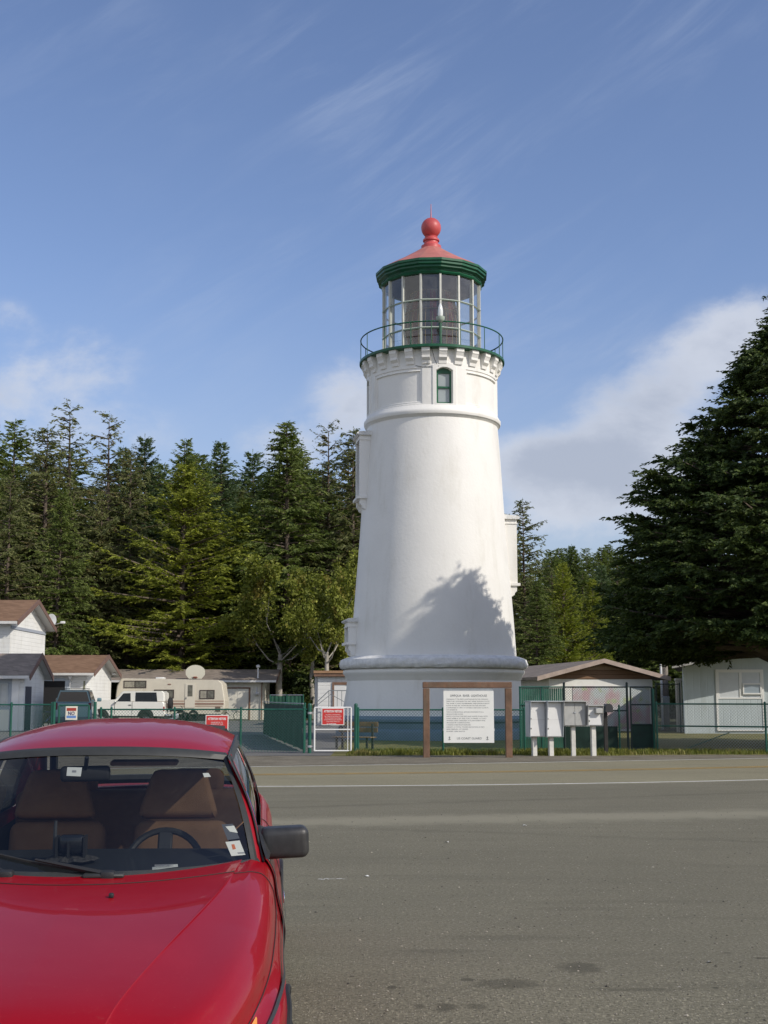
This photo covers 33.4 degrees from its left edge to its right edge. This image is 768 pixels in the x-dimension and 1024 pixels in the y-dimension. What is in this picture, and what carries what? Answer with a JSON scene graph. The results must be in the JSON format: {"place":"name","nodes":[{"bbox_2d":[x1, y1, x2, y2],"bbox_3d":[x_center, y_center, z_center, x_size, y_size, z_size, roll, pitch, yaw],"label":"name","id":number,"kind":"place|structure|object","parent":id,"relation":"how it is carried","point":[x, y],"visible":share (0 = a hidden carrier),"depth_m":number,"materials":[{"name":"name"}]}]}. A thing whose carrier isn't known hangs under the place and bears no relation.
{"place":"outdoors","nodes":[
{"label":"outdoors","id":0,"kind":"place"},
{"bbox_2d":[0,720,345,755],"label":"driveway","id":1,"kind":"structure","parent":0,"point":[250,728],"depth_m":44.71,"materials":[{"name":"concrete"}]},
{"bbox_2d":[52,702,96,723],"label":"vehicle gate","id":2,"kind":"structure","parent":1,"relation":"on","point":[64,705],"depth_m":35.36,"materials":[{"name":"green metal"}]},
{"bbox_2d":[55,688,101,723],"bbox_3d":[-15.197,9.742,63.417,2.229,1.964,4.640,1,-8,-8],"label":"wagon","id":3,"kind":"object","parent":1,"relation":"on","point":[75,697],"visible":0.48,"depth_m":61.41,"materials":[{"name":"teal paint"}]},
{"bbox_2d":[96,691,172,718],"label":"off roader","id":4,"kind":"object","parent":1,"relation":"on","point":[136,699],"visible":0.59,"depth_m":77.73,"materials":[{"name":"white paint"}]},
{"bbox_2d":[135,692,156,701],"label":"window","id":5,"kind":"structure","parent":4,"relation":"in","point":[140,696],"depth_m":77.86,"materials":[{"name":"black glass"}]},
{"bbox_2d":[116,677,228,720],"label":"camping trailer","id":6,"kind":"object","parent":1,"relation":"on","point":[196,694],"visible":0.68,"depth_m":85.17,"materials":[{"name":"painted metal"},{"name":"glass"}]},
{"bbox_2d":[263,701,305,750],"bbox_3d":[-3.633,7.406,44.906,0.090,1.477,17.274,1,-8,-9],"label":"screened fence","id":7,"kind":"object","parent":1,"relation":"on","point":[284,727],"visible":0.69,"depth_m":42.14,"materials":[{"name":"green fabric"}]},
{"bbox_2d":[269,694,303,706],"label":"screened fence","id":8,"kind":"object","parent":1,"relation":"on","point":[295,699],"visible":0.27,"depth_m":65.30,"materials":[{"name":"green plastic"}]},
{"bbox_2d":[0,758,767,786],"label":"road","id":9,"kind":"structure","parent":0,"point":[441,774],"depth_m":25.79,"materials":[{"name":"grey asphalt"}]},
{"bbox_2d":[110,758,751,768],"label":"road edge line","id":10,"kind":"object","parent":9,"relation":"on","point":[453,763],"visible":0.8,"depth_m":29.67,"materials":[{"name":"white paint"}]},
{"bbox_2d":[257,779,767,786],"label":"road edge line","id":11,"kind":"object","parent":9,"relation":"on","point":[513,784],"visible":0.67,"depth_m":22.44,"materials":[{"name":"paint"}]},
{"bbox_2d":[0,755,767,768],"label":"gravel shoulder","id":12,"kind":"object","parent":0,"point":[63,761],"visible":0.81,"depth_m":31.61},
{"bbox_2d":[0,0,767,613],"label":"sky","id":13,"kind":"structure","parent":0,"point":[203,203],"materials":[{"name":"blue"}]},
{"bbox_2d":[15,781,767,1023],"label":"parking lot","id":14,"kind":"structure","parent":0,"point":[325,959],"depth_m":9.45,"materials":[{"name":"grey asphalt"}]},
{"bbox_2d":[0,718,308,1023],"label":"red hatchback","id":15,"kind":"object","parent":14,"relation":"on","point":[119,931],"visible":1,"depth_m":5.30,"materials":[{"name":"paint"}]},
{"bbox_2d":[43,821,98,864],"bbox_3d":[-1.375,1.454,5.632,0.248,0.190,0.149,1,-5,-5],"label":"dashboard gadget","id":16,"kind":"object","parent":15,"relation":"on","point":[69,848],"visible":0.91,"depth_m":5.60,"materials":[{"name":"black plastic"}]},
{"bbox_2d":[58,672,726,768],"bbox_3d":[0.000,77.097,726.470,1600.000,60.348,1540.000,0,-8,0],"label":"ground","id":17,"kind":"structure","parent":0,"point":[671,723],"depth_m":61.41,"materials":[{"name":"soil"}]},
{"bbox_2d":[0,702,52,735],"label":"chain link fence","id":18,"kind":"object","parent":17,"relation":"on","point":[11,704],"visible":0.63,"depth_m":35.35,"materials":[{"name":"green metal"}]},
{"bbox_2d":[0,653,53,730],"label":"grey roofed house","id":19,"kind":"structure","parent":17,"relation":"on","point":[23,676],"depth_m":60.30,"materials":[{"name":"white siding"},{"name":"grey shingle"}]},
{"bbox_2d":[24,686,31,730],"bbox_3d":[-16.804,9.269,60.395,0.020,2.050,1.000,0,-8,0],"label":"side door","id":20,"kind":"structure","parent":19,"relation":"in","point":[28,691],"depth_m":60.30,"materials":[{"name":"grey"}]},
{"bbox_2d":[0,599,56,655],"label":"white house","id":21,"kind":"structure","parent":17,"relation":"on","point":[25,625],"depth_m":70.94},
{"bbox_2d":[0,474,66,640],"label":"spruce tree","id":22,"kind":"object","parent":17,"relation":"on","point":[6,574],"visible":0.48,"depth_m":92.53,"materials":[{"name":"green plant"}]},
{"bbox_2d":[0,433,71,640],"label":"spruce tree","id":23,"kind":"object","parent":17,"relation":"on","point":[3,461],"visible":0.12,"depth_m":101.45,"materials":[{"name":"green plant"}]},
{"bbox_2d":[0,419,80,654],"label":"spruce tree","id":24,"kind":"object","parent":17,"relation":"on","point":[16,445],"visible":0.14,"depth_m":105.81,"materials":[{"name":"green plant"}]},
{"bbox_2d":[20,488,102,654],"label":"spruce tree","id":25,"kind":"object","parent":17,"relation":"on","point":[70,603],"visible":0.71,"depth_m":94.09,"materials":[{"name":"green plant"}]},
{"bbox_2d":[0,424,142,654],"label":"spruce tree","id":26,"kind":"object","parent":17,"relation":"on","point":[38,475],"visible":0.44,"depth_m":100.70,"materials":[{"name":"green plant"}]},
{"bbox_2d":[36,449,112,641],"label":"spruce tree","id":27,"kind":"object","parent":17,"relation":"on","point":[77,473],"visible":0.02,"depth_m":115.14,"materials":[{"name":"green plant"}]},
{"bbox_2d":[15,398,144,654],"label":"spruce tree","id":28,"kind":"object","parent":17,"relation":"on","point":[69,457],"visible":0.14,"depth_m":106.95,"materials":[{"name":"green plant"}]},
{"bbox_2d":[43,655,121,722],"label":"brown roofed garage","id":29,"kind":"structure","parent":17,"relation":"on","point":[93,673],"depth_m":79.03,"materials":[{"name":"white"}]},
{"bbox_2d":[43,681,64,722],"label":"doorway","id":30,"kind":"structure","parent":29,"relation":"in","point":[52,689],"depth_m":77.65,"materials":[{"name":"black"}]},
{"bbox_2d":[66,492,142,668],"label":"spruce tree","id":31,"kind":"object","parent":17,"relation":"on","point":[102,649],"visible":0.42,"depth_m":101.26,"materials":[{"name":"green plant"}]},
{"bbox_2d":[80,471,129,600],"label":"spruce tree","id":32,"kind":"object","parent":17,"relation":"on","point":[102,485],"visible":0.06,"depth_m":117.30,"materials":[{"name":"green plant"}]},
{"bbox_2d":[59,410,172,663],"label":"spruce tree","id":33,"kind":"object","parent":17,"relation":"on","point":[108,466],"visible":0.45,"depth_m":103.91,"materials":[{"name":"green plant"}]},
{"bbox_2d":[105,446,137,515],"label":"spruce tree","id":34,"kind":"object","parent":17,"relation":"on","point":[120,469],"visible":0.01,"depth_m":126.14,"materials":[{"name":"green plant"}]},
{"bbox_2d":[80,447,170,668],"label":"spruce tree","id":35,"kind":"object","parent":17,"relation":"on","point":[137,483],"visible":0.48,"depth_m":103.10,"materials":[{"name":"green plant"}]},
{"bbox_2d":[94,436,207,663],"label":"spruce tree","id":36,"kind":"object","parent":17,"relation":"on","point":[146,444],"visible":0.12,"depth_m":108.33,"materials":[{"name":"green plant"}]},
{"bbox_2d":[114,438,231,668],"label":"spruce tree","id":37,"kind":"object","parent":17,"relation":"on","point":[186,458],"visible":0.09,"depth_m":109.19,"materials":[{"name":"green plant"}]},
{"bbox_2d":[82,461,272,671],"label":"spruce tree","id":38,"kind":"object","parent":17,"relation":"on","point":[183,497],"visible":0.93,"depth_m":98.56,"materials":[{"name":"green plant"}]},
{"bbox_2d":[160,453,212,607],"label":"spruce tree","id":39,"kind":"object","parent":17,"relation":"on","point":[202,464],"visible":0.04,"depth_m":121.00,"materials":[{"name":"green plant"}]},
{"bbox_2d":[151,472,241,668],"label":"spruce tree","id":40,"kind":"object","parent":17,"relation":"on","point":[207,485],"visible":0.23,"depth_m":103.94,"materials":[{"name":"green plant"}]},
{"bbox_2d":[111,665,283,719],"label":"long garage","id":41,"kind":"structure","parent":17,"relation":"on","point":[248,688],"depth_m":91.68,"materials":[{"name":"beige"}]},
{"bbox_2d":[186,665,204,679],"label":"satellite dish","id":42,"kind":"object","parent":41,"relation":"on","point":[195,671],"visible":1,"depth_m":91.06,"materials":[{"name":"beige"}]},
{"bbox_2d":[226,689,248,718],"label":"garage door","id":43,"kind":"structure","parent":41,"relation":"in","point":[238,698],"depth_m":91.36,"materials":[{"name":"white metal"}]},
{"bbox_2d":[100,707,306,752],"bbox_3d":[-4.986,6.061,35.295,5.734,1.370,0.069,0,-8,0],"label":"chain link fence","id":44,"kind":"object","parent":17,"relation":"on","point":[111,709],"visible":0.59,"depth_m":35.34,"materials":[{"name":"green metal"}]},
{"bbox_2d":[206,715,228,728],"bbox_3d":[-4.605,5.855,35.279,0.629,0.520,0.014,0,-8,0],"label":"visitor notice","id":45,"kind":"object","parent":44,"relation":"attached to","point":[221,720],"visible":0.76,"depth_m":35.29,"materials":[{"name":"red metal"}]},
{"bbox_2d":[158,441,282,668],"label":"spruce tree","id":46,"kind":"object","parent":17,"relation":"on","point":[228,491],"visible":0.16,"depth_m":110.74,"materials":[{"name":"green plant"}]},
{"bbox_2d":[197,495,283,668],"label":"spruce tree","id":47,"kind":"object","parent":17,"relation":"on","point":[234,578],"visible":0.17,"depth_m":103.64,"materials":[{"name":"green plant"}]},
{"bbox_2d":[232,451,283,616],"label":"spruce tree","id":48,"kind":"object","parent":17,"relation":"on","point":[248,475],"visible":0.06,"depth_m":116.32,"materials":[{"name":"green plant"}]},
{"bbox_2d":[210,420,351,691],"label":"spruce tree","id":49,"kind":"object","parent":17,"relation":"on","point":[280,553],"visible":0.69,"depth_m":101.17,"materials":[{"name":"green plant"}]},
{"bbox_2d":[218,553,347,695],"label":"alder tree","id":50,"kind":"object","parent":17,"relation":"on","point":[247,616],"visible":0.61,"depth_m":93.76,"materials":[{"name":"green plant"}]},
{"bbox_2d":[231,461,338,716],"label":"spruce tree","id":51,"kind":"object","parent":17,"relation":"on","point":[313,482],"visible":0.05,"depth_m":105.66,"materials":[{"name":"green plant"}]},
{"bbox_2d":[270,666,314,709],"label":"shrub","id":52,"kind":"object","parent":17,"relation":"on","point":[297,687],"visible":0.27,"depth_m":96.15,"materials":[{"name":"green plant"}]},
{"bbox_2d":[268,420,359,669],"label":"spruce tree","id":53,"kind":"object","parent":17,"relation":"on","point":[325,439],"visible":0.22,"depth_m":106.44,"materials":[{"name":"green plant"}]},
{"bbox_2d":[282,556,349,718],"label":"alder tree","id":54,"kind":"object","parent":17,"relation":"on","point":[299,572],"visible":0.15,"depth_m":95.82,"materials":[{"name":"green plant"}]},
{"bbox_2d":[275,426,360,670],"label":"spruce tree","id":55,"kind":"object","parent":17,"relation":"on","point":[353,537],"visible":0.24,"depth_m":103.64,"materials":[{"name":"green plant"}]},
{"bbox_2d":[279,547,358,670],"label":"alder tree","id":56,"kind":"object","parent":17,"relation":"on","point":[341,594],"visible":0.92,"depth_m":90.01,"materials":[{"name":"green plant"}]},
{"bbox_2d":[298,468,348,670],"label":"spruce tree","id":57,"kind":"object","parent":17,"relation":"on","point":[320,477],"visible":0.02,"depth_m":114.02,"materials":[{"name":"green plant"}]},
{"bbox_2d":[314,671,346,724],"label":"white annex","id":58,"kind":"object","parent":17,"relation":"on","point":[325,681],"visible":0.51,"depth_m":71.29,"materials":[{"name":"white paint"}]},
{"bbox_2d":[334,685,345,706],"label":"door","id":59,"kind":"structure","parent":58,"relation":"in","point":[336,687],"depth_m":71.24,"materials":[{"name":"white wood"}]},
{"bbox_2d":[307,703,357,752],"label":"pedestrian gate","id":60,"kind":"structure","parent":17,"relation":"on","point":[309,745],"depth_m":35.28,"materials":[{"name":"white metal"}]},
{"bbox_2d":[321,708,343,724],"bbox_3d":[-1.409,5.641,35.309,0.629,0.471,0.015,0,-8,0],"label":"visitor notice","id":61,"kind":"object","parent":60,"relation":"attached to","point":[332,716],"visible":1,"depth_m":35.30,"materials":[{"name":"red metal"}]},
{"bbox_2d":[422,682,512,757],"bbox_3d":[2.142,5.432,32.865,2.294,2.116,0.180,0,-8,0],"label":"lighthouse notice","id":62,"kind":"object","parent":17,"relation":"on","point":[468,707],"visible":0.99,"depth_m":32.84,"materials":[{"name":"metal"}]},
{"bbox_2d":[511,497,562,665],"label":"conifer tree","id":63,"kind":"object","parent":17,"relation":"on","point":[516,603],"visible":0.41,"depth_m":92.06,"materials":[{"name":"green plant"}]},
{"bbox_2d":[514,580,571,665],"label":"conifer tree","id":64,"kind":"object","parent":17,"relation":"on","point":[546,630],"visible":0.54,"depth_m":79.62,"materials":[{"name":"green plant"}]},
{"bbox_2d":[535,550,583,662],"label":"conifer tree","id":65,"kind":"object","parent":17,"relation":"on","point":[549,581],"visible":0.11,"depth_m":100.34,"materials":[{"name":"green plant"}]},
{"bbox_2d":[522,562,611,665],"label":"conifer tree","id":66,"kind":"object","parent":17,"relation":"on","point":[567,627],"visible":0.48,"depth_m":83.45,"materials":[{"name":"green plant"}]},
{"bbox_2d":[556,549,589,607],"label":"conifer tree","id":67,"kind":"object","parent":17,"relation":"on","point":[573,566],"visible":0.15,"depth_m":236.62,"materials":[{"name":"green plant"}]},
{"bbox_2d":[571,555,596,659],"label":"conifer tree","id":68,"kind":"object","parent":17,"relation":"on","point":[587,565],"visible":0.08,"depth_m":234.41,"materials":[{"name":"green plant"}]},
{"bbox_2d":[562,578,623,662],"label":"conifer tree","id":69,"kind":"object","parent":17,"relation":"on","point":[591,617],"visible":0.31,"depth_m":95.60,"materials":[{"name":"green plant"}]},
{"bbox_2d":[568,570,619,659],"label":"conifer tree","id":70,"kind":"object","parent":17,"relation":"on","point":[583,581],"visible":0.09,"depth_m":130.99,"materials":[{"name":"green plant"}]},
{"bbox_2d":[521,659,670,730],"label":"gabled shed","id":71,"kind":"structure","parent":17,"relation":"on","point":[603,672],"depth_m":59.48,"materials":[{"name":"beige wood"}]},
{"bbox_2d":[573,686,649,728],"bbox_3d":[10.558,9.065,59.376,3.714,1.961,0.021,1,-8,-9],"label":"faded door panel","id":72,"kind":"structure","parent":71,"relation":"in","point":[580,692],"depth_m":59.44,"materials":[{"name":"paint"}]},
{"bbox_2d":[574,568,626,664],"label":"conifer tree","id":73,"kind":"object","parent":17,"relation":"on","point":[600,580],"visible":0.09,"depth_m":133.80,"materials":[{"name":"green plant"}]},
{"bbox_2d":[589,547,618,660],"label":"conifer tree","id":74,"kind":"object","parent":17,"relation":"on","point":[602,561],"visible":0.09,"depth_m":260.96,"materials":[{"name":"green plant"}]},
{"bbox_2d":[599,578,668,671],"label":"conifer tree","id":75,"kind":"object","parent":17,"relation":"on","point":[630,661],"visible":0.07,"depth_m":129.56,"materials":[{"name":"green plant"}]},
{"bbox_2d":[628,657,681,708],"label":"conifer tree","id":76,"kind":"object","parent":17,"relation":"on","point":[672,671],"visible":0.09,"depth_m":126.23,"materials":[{"name":"green plant"}]},
{"bbox_2d":[660,664,669,729],"bbox_3d":[13.667,6.893,62.565,0.417,7.777,0.490,0,-8,0],"label":"utility pole","id":77,"kind":"object","parent":17,"relation":"on","point":[665,718],"visible":0.2,"depth_m":62.20,"materials":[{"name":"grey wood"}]},
{"bbox_2d":[652,680,682,718],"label":"shrub","id":78,"kind":"object","parent":17,"relation":"on","point":[672,693],"visible":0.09,"depth_m":77.09,"materials":[{"name":"green plant"}]},
{"bbox_2d":[577,296,767,669],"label":"conifer tree","id":79,"kind":"object","parent":17,"relation":"on","point":[688,576],"visible":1,"depth_m":39.14,"materials":[{"name":"green plant"}]},
{"bbox_2d":[655,701,767,751],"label":"chain link fence","id":80,"kind":"object","parent":17,"relation":"on","point":[764,703],"visible":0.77,"depth_m":36.15,"materials":[{"name":"green metal"}]},
{"bbox_2d":[672,658,767,733],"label":"pale blue house","id":81,"kind":"structure","parent":17,"relation":"on","point":[744,680],"depth_m":55.42,"materials":[{"name":"grey wood"}]},
{"bbox_2d":[717,671,740,698],"bbox_3d":[14.953,7.494,55.470,0.997,1.196,0.050,0,-8,0],"label":"window","id":82,"kind":"structure","parent":81,"relation":"in","point":[729,682],"depth_m":55.47,"materials":[{"name":"white"}]},
{"bbox_2d":[740,671,761,698],"bbox_3d":[15.908,7.494,55.470,0.914,1.196,0.050,0,-8,0],"label":"window","id":83,"kind":"structure","parent":81,"relation":"in","point":[745,676],"depth_m":55.50,"materials":[{"name":"white"}]},
{"bbox_2d":[742,683,761,693],"bbox_3d":[15.929,7.651,55.396,0.817,0.481,0.050,0,-8,0],"label":"window","id":84,"kind":"structure","parent":81,"relation":"in","point":[748,688],"depth_m":55.40,"materials":[{"name":"white"}]},
{"bbox_2d":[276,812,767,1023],"bbox_3d":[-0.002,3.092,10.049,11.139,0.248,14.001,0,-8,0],"label":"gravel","id":85,"kind":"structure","parent":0,"point":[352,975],"depth_m":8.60,"materials":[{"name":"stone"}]},
{"bbox_2d":[331,731,767,755],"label":"grass verge","id":86,"kind":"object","parent":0,"point":[733,741],"depth_m":43.02,"materials":[{"name":"green plant"}]},
{"bbox_2d":[332,722,377,748],"bbox_3d":[-0.867,6.654,38.093,1.300,0.802,0.520,-4,-9,25],"label":"bench","id":87,"kind":"object","parent":86,"relation":"on","point":[375,724],"visible":0.69,"depth_m":38.17,"materials":[{"name":"grey wood"}]},
{"bbox_2d":[336,213,530,740],"bbox_3d":[1.920,-1.904,50.804,7.567,21.601,7.567,0,-8,0],"label":"lighthouse","id":88,"kind":"object","parent":86,"relation":"on","point":[437,584],"visible":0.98,"depth_m":48.29,"materials":[{"name":"white paint"}]},
{"bbox_2d":[436,368,450,402],"bbox_3d":[2.276,-4.795,48.842,0.601,1.393,0.100,1,-8,-9],"label":"window","id":89,"kind":"structure","parent":88,"relation":"in","point":[443,375],"depth_m":48.84,"materials":[{"name":"glass"}]},
{"bbox_2d":[357,707,525,751],"bbox_3d":[1.582,6.066,35.294,4.689,1.361,0.069,0,-8,0],"label":"chain link fence","id":90,"kind":"object","parent":86,"relation":"on","point":[433,710],"visible":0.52,"depth_m":35.31,"materials":[{"name":"green metal"}]},
{"bbox_2d":[524,701,545,755],"bbox_3d":[4.002,5.782,33.600,0.472,1.634,0.510,2,-8,-13],"label":"utility box","id":91,"kind":"object","parent":86,"relation":"on","point":[535,719],"visible":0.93,"depth_m":33.57,"materials":[{"name":"grey paint"}]},
{"bbox_2d":[530,703,544,735],"bbox_3d":[4.023,5.440,33.550,0.402,0.861,0.028,2,-8,-13],"label":"door","id":92,"kind":"structure","parent":91,"relation":"in","point":[537,709],"depth_m":33.55,"materials":[{"name":"grey paint"}]},
{"bbox_2d":[519,686,563,748],"bbox_3d":[4.578,6.035,37.112,1.306,1.945,0.071,0,-8,0],"label":"slatted fence","id":93,"kind":"object","parent":86,"relation":"on","point":[533,692],"visible":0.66,"depth_m":37.20,"materials":[{"name":"green plastic"}]},
{"bbox_2d":[546,701,563,755],"bbox_3d":[4.447,5.782,33.600,0.472,1.634,0.510,2,-8,-13],"label":"utility box","id":94,"kind":"object","parent":86,"relation":"on","point":[554,718],"visible":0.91,"depth_m":33.55,"materials":[{"name":"grey paint"}]},
{"bbox_2d":[547,703,561,735],"bbox_3d":[4.468,5.442,33.550,0.402,0.866,0.028,2,-8,-13],"label":"door","id":95,"kind":"structure","parent":94,"relation":"in","point":[554,709],"depth_m":33.55,"materials":[{"name":"grey paint"}]},
{"bbox_2d":[564,701,586,755],"bbox_3d":[4.995,5.783,33.607,0.614,1.634,0.420,1,-8,-5],"label":"utility box","id":96,"kind":"object","parent":86,"relation":"on","point":[574,713],"visible":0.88,"depth_m":33.57,"materials":[{"name":"grey paint"}]},
{"bbox_2d":[564,703,574,724],"bbox_3d":[4.864,5.300,33.564,0.273,0.580,0.016,1,-8,-5],"label":"door","id":97,"kind":"structure","parent":96,"relation":"in","point":[569,715],"depth_m":33.55,"materials":[{"name":"grey paint"}]},
{"bbox_2d":[575,703,584,724],"bbox_3d":[5.144,5.303,33.589,0.273,0.580,0.016,1,-8,-5],"label":"door","id":98,"kind":"structure","parent":96,"relation":"in","point":[579,707],"depth_m":33.58,"materials":[{"name":"grey paint"}]},
{"bbox_2d":[585,705,603,755],"bbox_3d":[5.517,5.834,33.584,0.434,1.526,0.450,2,-8,-11],"label":"utility box","id":99,"kind":"object","parent":86,"relation":"on","point":[594,717],"visible":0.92,"depth_m":33.56,"materials":[{"name":"grey paint"}]},
{"bbox_2d":[588,707,601,724],"bbox_3d":[5.538,5.350,33.565,0.364,0.464,0.028,2,-8,-11],"label":"door","id":100,"kind":"structure","parent":99,"relation":"in","point":[594,718],"depth_m":33.55,"materials":[{"name":"grey paint"}]},
{"bbox_2d":[562,682,629,748],"bbox_3d":[6.150,5.972,37.110,1.903,2.069,0.123,0,-8,0],"label":"tall chain link fence","id":101,"kind":"object","parent":86,"relation":"on","point":[582,736],"visible":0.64,"depth_m":37.09,"materials":[{"name":"green metal"}]},
{"bbox_2d":[603,704,612,752],"bbox_3d":[6.053,5.972,34.626,0.235,1.554,0.510,0,-8,0],"label":"post","id":102,"kind":"object","parent":86,"relation":"on","point":[607,708],"visible":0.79,"depth_m":34.49,"materials":[{"name":"plastic"}]},
{"bbox_2d":[629,686,655,748],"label":"screened gate","id":103,"kind":"structure","parent":86,"relation":"on","point":[643,736],"depth_m":37.09,"materials":[{"name":"green metal"}]},
{"bbox_2d":[655,682,681,732],"bbox_3d":[12.519,8.658,56.340,1.107,2.292,0.069,0,-8,0],"label":"tall chain link fence","id":104,"kind":"object","parent":86,"relation":"on","point":[656,687],"visible":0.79,"depth_m":56.39,"materials":[{"name":"green metal"}]},
{"bbox_2d":[674,678,682,731],"bbox_3d":[13.221,8.759,57.356,0.300,2.584,0.300,0,-8,0],"label":"fence post","id":105,"kind":"object","parent":86,"relation":"on","point":[677,680],"visible":0.72,"depth_m":57.33,"materials":[{"name":"metal"}]},
{"bbox_2d":[345,746,767,755],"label":"grass","id":106,"kind":"structure","parent":0,"point":[670,751],"depth_m":34.75,"materials":[{"name":"green plant"}]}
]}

